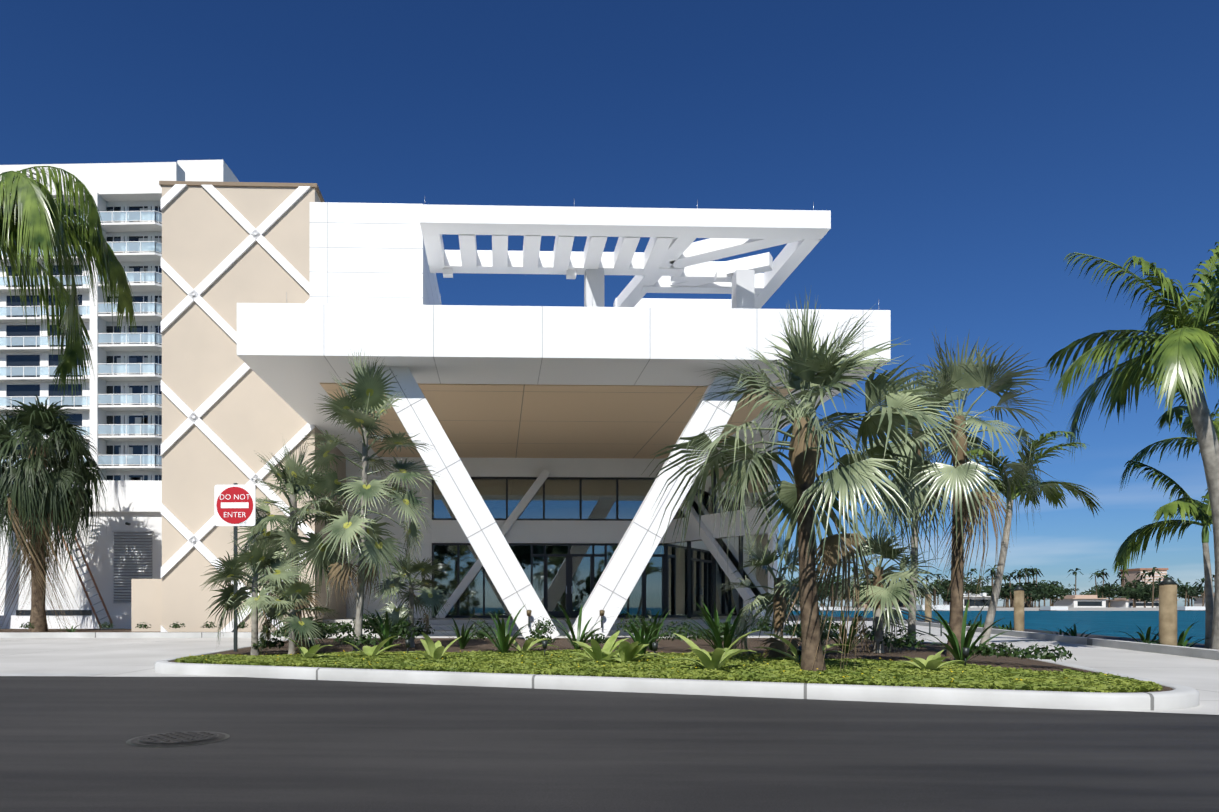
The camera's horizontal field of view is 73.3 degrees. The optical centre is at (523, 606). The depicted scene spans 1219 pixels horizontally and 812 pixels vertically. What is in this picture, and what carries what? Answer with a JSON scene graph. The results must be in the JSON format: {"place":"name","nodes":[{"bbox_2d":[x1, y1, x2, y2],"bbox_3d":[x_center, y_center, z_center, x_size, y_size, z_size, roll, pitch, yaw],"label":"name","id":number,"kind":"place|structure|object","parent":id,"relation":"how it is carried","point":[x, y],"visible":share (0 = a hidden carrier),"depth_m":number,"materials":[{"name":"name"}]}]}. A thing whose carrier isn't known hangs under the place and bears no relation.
{"place":"outdoors","nodes":[
{"label":"outdoors","id":0,"kind":"place"},
{"bbox_2d":[0,160,238,480],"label":"residential tower","id":1,"kind":"structure","parent":0,"point":[115,406],"depth_m":82.42,"materials":[{"name":"white"}]},
{"bbox_2d":[0,615,1218,811],"bbox_3d":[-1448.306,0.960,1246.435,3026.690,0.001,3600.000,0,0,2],"label":"asphalt road","id":2,"kind":"structure","parent":0,"point":[295,745],"depth_m":5.33,"materials":[{"name":"grey asphalt"}]},
{"bbox_2d":[126,731,229,746],"bbox_3d":[-2.483,0.947,5.864,0.690,0.018,0.690,0,0,2],"label":"manhole cover","id":3,"kind":"object","parent":2,"relation":"on","point":[173,739],"visible":1,"depth_m":5.78,"materials":[{"name":"grey metal"}]},
{"bbox_2d":[871,617,1218,659],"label":"seawall","id":4,"kind":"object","parent":2,"relation":"on","point":[1205,653],"depth_m":18.57,"materials":[{"name":"concrete"}]},
{"bbox_2d":[941,614,1208,646],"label":"shrubs","id":5,"kind":"object","parent":4,"relation":"on","point":[1181,639],"visible":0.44,"depth_m":19.09,"materials":[{"name":"green plant"}]},
{"bbox_2d":[1044,242,1218,649],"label":"waterside feather palms","id":6,"kind":"object","parent":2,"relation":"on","point":[1185,348],"visible":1,"depth_m":16.33,"materials":[{"name":"green"}]},
{"bbox_2d":[0,621,1218,714],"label":"concrete driveway","id":7,"kind":"structure","parent":0,"point":[107,657],"depth_m":15.12,"materials":[{"name":"grey concrete"}]},
{"bbox_2d":[0,480,161,628],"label":"low building wall","id":8,"kind":"structure","parent":7,"relation":"on","point":[126,545],"depth_m":30.10,"materials":[{"name":"white paint"}]},
{"bbox_2d":[0,629,282,637],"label":"planter strip","id":9,"kind":"object","parent":7,"relation":"on","point":[77,633],"visible":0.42,"depth_m":24.66,"materials":[{"name":"white concrete"}]},
{"bbox_2d":[0,394,109,631],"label":"sabal palm","id":10,"kind":"object","parent":9,"relation":"on","point":[39,500],"visible":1,"depth_m":25.92,"materials":[{"name":"green plant"}]},
{"bbox_2d":[0,166,137,402],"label":"coconut palm","id":11,"kind":"object","parent":9,"relation":"on","point":[34,217],"visible":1,"depth_m":27.64,"materials":[{"name":"green plant"}]},
{"bbox_2d":[58,526,112,628],"bbox_3d":[-16.128,-1.515,29.605,2.590,4.662,0.126,0,0,11],"label":"ladder","id":12,"kind":"object","parent":9,"relation":"on","point":[95,586],"visible":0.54,"depth_m":29.52,"materials":[{"name":"grey"}]},
{"bbox_2d":[19,621,282,631],"bbox_3d":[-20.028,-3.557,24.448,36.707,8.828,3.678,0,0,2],"label":"small shrubs","id":13,"kind":"object","parent":9,"relation":"on","point":[176,625],"visible":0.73,"depth_m":25.34,"materials":[{"name":"green plant"}]},
{"bbox_2d":[131,181,345,631],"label":"building wall","id":14,"kind":"structure","parent":7,"relation":"on","point":[227,411],"depth_m":26.20,"materials":[{"name":"brown paint"}]},
{"bbox_2d":[237,202,890,639],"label":"building","id":15,"kind":"structure","parent":7,"relation":"on","point":[547,434],"depth_m":21.80,"materials":[{"name":"paint"}]},
{"bbox_2d":[420,200,830,308],"bbox_3d":[2.396,-8.450,22.556,9.900,2.820,6.150,0,0,-2],"label":"roof pergola","id":16,"kind":"object","parent":15,"relation":"on","point":[673,257],"visible":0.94,"depth_m":20.76,"materials":[{"name":"white paint"}]},
{"bbox_2d":[154,637,1198,710],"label":"island kerb","id":17,"kind":"structure","parent":7,"relation":"on","point":[1181,697],"depth_m":8.72,"materials":[{"name":"white concrete"}]},
{"bbox_2d":[169,638,1173,692],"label":"island soil","id":18,"kind":"structure","parent":17,"relation":"in","point":[671,646],"depth_m":15.46,"materials":[{"name":"brown soil"}]},
{"bbox_2d":[214,483,255,651],"bbox_3d":[-5.205,-0.650,14.693,0.750,3.150,0.056,0,0,2],"label":"do not enter sign","id":19,"kind":"object","parent":18,"relation":"on","point":[235,505],"visible":0.98,"depth_m":14.67,"materials":[{"name":"red metal"}]},
{"bbox_2d":[200,289,1054,670],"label":"palm trees","id":20,"kind":"object","parent":18,"relation":"on","point":[820,375],"visible":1,"depth_m":12.90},
{"bbox_2d":[307,639,969,665],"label":"island uplights","id":21,"kind":"object","parent":18,"relation":"on","point":[799,648],"visible":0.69,"depth_m":12.49,"materials":[{"name":"grey metal"}]},
{"bbox_2d":[283,599,1034,669],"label":"shrubs","id":22,"kind":"object","parent":18,"relation":"on","point":[625,651],"visible":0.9,"depth_m":12.48,"materials":[{"name":"green plant"}]},
{"bbox_2d":[251,612,1076,661],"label":"island shrubs","id":23,"kind":"object","parent":18,"relation":"on","point":[343,628],"visible":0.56,"depth_m":14.80,"materials":[{"name":"green plant"}]},
{"bbox_2d":[927,431,1101,645],"bbox_3d":[8.566,-0.995,14.506,3.228,3.675,2.721,0,0,-43],"label":"palm tree","id":24,"kind":"object","parent":18,"relation":"on","point":[1053,494],"visible":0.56,"depth_m":14.31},
{"bbox_2d":[860,603,941,635],"bbox_3d":[12.182,0.673,26.262,2.867,1.574,1.010,0,0,-9],"label":"dock stair handrail","id":25,"kind":"object","parent":7,"relation":"on","point":[916,617],"visible":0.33,"depth_m":25.98,"materials":[{"name":"grey metal"}]},
{"bbox_2d":[0,0,1218,605],"label":"sky","id":26,"kind":"structure","parent":0,"point":[957,152],"materials":[{"name":"blue"}]},
{"bbox_2d":[787,611,1205,643],"bbox_3d":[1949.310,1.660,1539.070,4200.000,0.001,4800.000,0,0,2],"label":"water","id":27,"kind":"structure","parent":0,"point":[1109,623],"depth_m":93.82,"materials":[{"name":"teal liquid"}]},
{"bbox_2d":[925,578,1176,645],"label":"wooden pilings","id":28,"kind":"object","parent":27,"relation":"in","point":[1167,611],"visible":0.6,"depth_m":17.01,"materials":[{"name":"brown wood"}]},
{"bbox_2d":[787,568,1213,610],"bbox_3d":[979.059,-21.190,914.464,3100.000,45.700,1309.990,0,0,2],"label":"shoreline buildings","id":29,"kind":"structure","parent":0,"point":[1080,603],"depth_m":331.81,"materials":[{"name":"green"}]},
{"bbox_2d":[779,561,1214,607],"bbox_3d":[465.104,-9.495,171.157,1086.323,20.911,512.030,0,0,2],"label":"trees","id":30,"kind":"object","parent":29,"relation":"on","point":[1136,592],"visible":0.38,"depth_m":320.17,"materials":[{"name":"green plant"}]},
{"label":"island ground cover","id":31,"kind":"object","parent":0,"visible":0},
{"bbox_2d":[175,649,1161,692],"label":"ground cover leaves","id":32,"kind":"object","parent":31,"relation":"on","point":[749,667],"visible":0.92,"depth_m":10.26,"materials":[{"name":"green plant"}]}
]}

